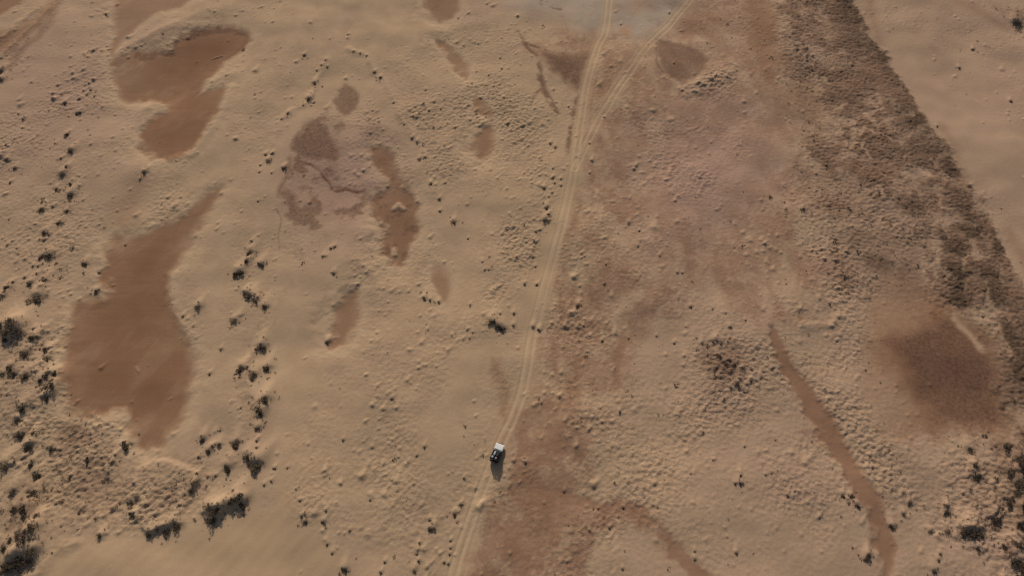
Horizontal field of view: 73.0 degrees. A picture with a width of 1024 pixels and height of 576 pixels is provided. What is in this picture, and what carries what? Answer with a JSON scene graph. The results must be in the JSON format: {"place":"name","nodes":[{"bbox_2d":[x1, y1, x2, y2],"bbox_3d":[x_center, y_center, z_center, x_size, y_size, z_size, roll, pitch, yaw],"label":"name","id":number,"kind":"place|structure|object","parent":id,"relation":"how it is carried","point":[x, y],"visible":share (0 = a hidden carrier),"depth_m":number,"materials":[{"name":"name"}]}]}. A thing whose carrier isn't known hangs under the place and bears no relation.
{"place":"outdoors","nodes":[
{"label":"outdoors","id":0,"kind":"place"},
{"bbox_2d":[0,0,1023,575],"bbox_3d":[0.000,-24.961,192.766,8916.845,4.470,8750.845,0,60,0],"label":"desert ground","id":1,"kind":"structure","parent":0,"point":[186,120],"depth_m":179.57,"materials":[{"name":"brown sand"}]},
{"bbox_2d":[0,462,8,471],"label":"shrub","id":2,"kind":"object","parent":1,"relation":"on","point":[4,467],"visible":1,"depth_m":155.38,"materials":[{"name":"green plant"}]},
{"bbox_2d":[0,328,12,336],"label":"shrub","id":3,"kind":"object","parent":1,"relation":"on","point":[3,332],"visible":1,"depth_m":170.43,"materials":[{"name":"green plant"}]},
{"bbox_2d":[1,563,12,573],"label":"shrub","id":4,"kind":"object","parent":1,"relation":"on","point":[7,566],"visible":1,"depth_m":144.20,"materials":[{"name":"green plant"}]},
{"bbox_2d":[4,317,14,331],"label":"shrub","id":5,"kind":"object","parent":1,"relation":"on","point":[8,324],"visible":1,"depth_m":170.61,"materials":[{"name":"green plant"}]},
{"bbox_2d":[10,555,22,569],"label":"shrub","id":6,"kind":"object","parent":1,"relation":"on","point":[16,563],"visible":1,"depth_m":144.35,"materials":[{"name":"green plant"}]},
{"bbox_2d":[13,433,23,439],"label":"shrub","id":7,"kind":"object","parent":1,"relation":"on","point":[19,436],"visible":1,"depth_m":158.93,"materials":[{"name":"green plant"}]},
{"bbox_2d":[15,330,22,336],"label":"shrub","id":8,"kind":"object","parent":1,"relation":"on","point":[17,334],"visible":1,"depth_m":171.10,"materials":[{"name":"plant"}]},
{"bbox_2d":[14,533,24,544],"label":"shrub","id":9,"kind":"object","parent":1,"relation":"on","point":[20,538],"visible":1,"depth_m":145.65,"materials":[{"name":"plant"}]},
{"bbox_2d":[16,406,25,412],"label":"shrub","id":10,"kind":"object","parent":1,"relation":"on","point":[21,409],"visible":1,"depth_m":161.59,"materials":[{"name":"green plant"}]},
{"bbox_2d":[19,507,26,521],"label":"shrub","id":11,"kind":"object","parent":1,"relation":"on","point":[21,512],"visible":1,"depth_m":149.21,"materials":[{"name":"green plant"}]},
{"bbox_2d":[19,350,27,357],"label":"shrub","id":12,"kind":"object","parent":1,"relation":"on","point":[22,353],"visible":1,"depth_m":168.41,"materials":[{"name":"plant"}]},
{"bbox_2d":[20,373,27,381],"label":"shrub","id":13,"kind":"object","parent":1,"relation":"on","point":[25,376],"visible":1,"depth_m":165.32,"materials":[{"name":"green plant"}]},
{"bbox_2d":[22,445,31,451],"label":"shrub","id":14,"kind":"object","parent":1,"relation":"on","point":[29,448],"visible":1,"depth_m":157.57,"materials":[{"name":"green plant"}]},
{"bbox_2d":[22,559,32,567],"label":"shrub","id":15,"kind":"object","parent":1,"relation":"on","point":[28,563],"visible":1,"depth_m":145.03,"materials":[{"name":"plant"}]},
{"bbox_2d":[24,548,33,559],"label":"shrub","id":16,"kind":"object","parent":1,"relation":"on","point":[30,556],"visible":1,"depth_m":144.96,"materials":[{"name":"green plant"}]},
{"bbox_2d":[22,523,38,533],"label":"shrub","id":17,"kind":"object","parent":1,"relation":"on","point":[31,529],"visible":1,"depth_m":146.66,"materials":[{"name":"green plant"}]},
{"bbox_2d":[25,490,36,496],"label":"shrub","id":18,"kind":"object","parent":1,"relation":"on","point":[31,494],"visible":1,"depth_m":152.20,"materials":[{"name":"green plant"}]},
{"bbox_2d":[27,335,37,341],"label":"shrub","id":19,"kind":"object","parent":1,"relation":"on","point":[30,337],"visible":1,"depth_m":170.53,"materials":[{"name":"green plant"}]},
{"bbox_2d":[25,295,40,303],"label":"shrub","id":20,"kind":"object","parent":1,"relation":"on","point":[37,298],"visible":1,"depth_m":176.62,"materials":[{"name":"green plant"}]},
{"bbox_2d":[32,472,40,480],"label":"shrub","id":21,"kind":"object","parent":1,"relation":"on","point":[36,477],"visible":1,"depth_m":154.67,"materials":[{"name":"green plant"}]},
{"bbox_2d":[42,380,55,390],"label":"shrub","id":22,"kind":"object","parent":1,"relation":"on","point":[47,386],"visible":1,"depth_m":163.53,"materials":[{"name":"plant"}]},
{"bbox_2d":[121,441,128,450],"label":"shrub","id":23,"kind":"object","parent":1,"relation":"on","point":[125,448],"visible":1,"depth_m":157.25,"materials":[{"name":"green plant"}]},
{"bbox_2d":[162,528,170,534],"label":"shrub","id":24,"kind":"object","parent":1,"relation":"on","point":[166,532],"visible":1,"depth_m":147.63,"materials":[{"name":"plant"}]},
{"bbox_2d":[172,522,179,532],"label":"shrub","id":25,"kind":"object","parent":1,"relation":"on","point":[175,527],"visible":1,"depth_m":148.12,"materials":[{"name":"green plant"}]},
{"bbox_2d":[202,503,209,510],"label":"shrub","id":26,"kind":"object","parent":1,"relation":"on","point":[207,506],"visible":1,"depth_m":149.67,"materials":[{"name":"plant"}]},
{"bbox_2d":[206,517,215,524],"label":"shrub","id":27,"kind":"object","parent":1,"relation":"on","point":[212,521],"visible":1,"depth_m":149.22,"materials":[{"name":"green plant"}]},
{"bbox_2d":[207,509,217,522],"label":"shrub","id":28,"kind":"object","parent":1,"relation":"on","point":[211,512],"visible":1,"depth_m":149.17,"materials":[{"name":"green plant"}]},
{"bbox_2d":[224,465,229,473],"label":"shrub","id":29,"kind":"object","parent":1,"relation":"on","point":[227,471],"visible":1,"depth_m":154.72,"materials":[{"name":"green plant"}]},
{"bbox_2d":[230,439,238,449],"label":"shrub","id":30,"kind":"object","parent":1,"relation":"on","point":[234,444],"visible":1,"depth_m":157.50,"materials":[{"name":"green plant"}]},
{"bbox_2d":[229,493,242,502],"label":"shrub","id":31,"kind":"object","parent":1,"relation":"on","point":[235,498],"visible":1,"depth_m":150.37,"materials":[{"name":"green plant"}]},
{"bbox_2d":[232,271,243,276],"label":"shrub","id":32,"kind":"object","parent":1,"relation":"on","point":[236,274],"visible":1,"depth_m":180.64,"materials":[{"name":"green plant"}]},
{"bbox_2d":[235,365,248,372],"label":"shrub","id":33,"kind":"object","parent":1,"relation":"on","point":[239,370],"visible":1,"depth_m":167.16,"materials":[{"name":"green plant"}]},
{"bbox_2d":[242,455,248,461],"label":"shrub","id":34,"kind":"object","parent":1,"relation":"on","point":[246,457],"visible":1,"depth_m":155.79,"materials":[{"name":"green plant"}]},
{"bbox_2d":[244,293,255,299],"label":"shrub","id":35,"kind":"object","parent":1,"relation":"on","point":[248,296],"visible":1,"depth_m":177.40,"materials":[{"name":"green plant"}]},
{"bbox_2d":[248,372,255,380],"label":"shrub","id":36,"kind":"object","parent":1,"relation":"on","point":[252,374],"visible":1,"depth_m":166.36,"materials":[{"name":"plant"}]},
{"bbox_2d":[250,462,260,473],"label":"shrub","id":37,"kind":"object","parent":1,"relation":"on","point":[253,469],"visible":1,"depth_m":154.42,"materials":[{"name":"green plant"}]},
{"bbox_2d":[254,346,265,350],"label":"shrub","id":38,"kind":"object","parent":1,"relation":"on","point":[263,348],"visible":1,"depth_m":170.62,"materials":[{"name":"green plant"}]},
{"bbox_2d":[255,396,267,403],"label":"shrub","id":39,"kind":"object","parent":1,"relation":"on","point":[264,399],"visible":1,"depth_m":162.26,"materials":[{"name":"green plant"}]},
{"bbox_2d":[262,366,268,372],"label":"shrub","id":40,"kind":"object","parent":1,"relation":"on","point":[266,368],"visible":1,"depth_m":167.76,"materials":[{"name":"green plant"}]},
{"bbox_2d":[489,443,504,463],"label":"off road car","id":41,"kind":"object","parent":1,"relation":"on","point":[499,448],"visible":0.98,"depth_m":155.49,"materials":[{"name":"white metal"}]},
{"bbox_2d":[0,0,1023,575],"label":"scattered scrub","id":42,"kind":"object","parent":1,"relation":"on","point":[468,338],"visible":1,"depth_m":163.61,"materials":[{"name":"green plant"}]},
{"bbox_2d":[790,0,1023,490],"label":"shrubs","id":43,"kind":"object","parent":1,"relation":"on","point":[910,179],"visible":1,"depth_m":198.49,"materials":[{"name":"plant"}]},
{"bbox_2d":[960,525,969,535],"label":"shrub","id":44,"kind":"object","parent":1,"relation":"on","point":[966,531],"visible":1,"depth_m":148.54,"materials":[{"name":"green plant"}]},
{"bbox_2d":[969,529,978,537],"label":"shrub","id":45,"kind":"object","parent":1,"relation":"on","point":[972,534],"visible":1,"depth_m":148.12,"materials":[{"name":"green plant"}]},
{"bbox_2d":[972,474,980,480],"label":"shrub","id":46,"kind":"object","parent":1,"relation":"on","point":[977,477],"visible":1,"depth_m":154.21,"materials":[{"name":"green plant"}]},
{"bbox_2d":[975,529,984,538],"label":"shrub","id":47,"kind":"object","parent":1,"relation":"on","point":[980,533],"visible":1,"depth_m":148.01,"materials":[{"name":"green plant"}]},
{"bbox_2d":[990,516,1001,526],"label":"shrub","id":48,"kind":"object","parent":1,"relation":"on","point":[995,521],"visible":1,"depth_m":149.50,"materials":[{"name":"plant"}]},
{"bbox_2d":[1003,444,1010,453],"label":"shrub","id":49,"kind":"object","parent":1,"relation":"on","point":[1007,447],"visible":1,"depth_m":156.45,"materials":[{"name":"green plant"}]},
{"bbox_2d":[1005,498,1013,507],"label":"shrub","id":50,"kind":"object","parent":1,"relation":"on","point":[1010,505],"visible":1,"depth_m":151.10,"materials":[{"name":"green plant"}]},
{"bbox_2d":[1009,553,1023,573],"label":"shrub","id":51,"kind":"object","parent":1,"relation":"on","point":[1016,565],"visible":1,"depth_m":144.74,"materials":[{"name":"green plant"}]},
{"bbox_2d":[1012,540,1023,550],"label":"shrub","id":52,"kind":"object","parent":1,"relation":"on","point":[1016,545],"visible":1,"depth_m":146.24,"materials":[{"name":"plant"}]},
{"bbox_2d":[1014,455,1023,466],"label":"shrub","id":53,"kind":"object","parent":1,"relation":"on","point":[1019,461],"visible":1,"depth_m":154.56,"materials":[{"name":"plant"}]},
{"bbox_2d":[1015,479,1023,493],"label":"shrub","id":54,"kind":"object","parent":1,"relation":"on","point":[1019,485],"visible":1,"depth_m":152.45,"materials":[{"name":"green plant"}]}
]}

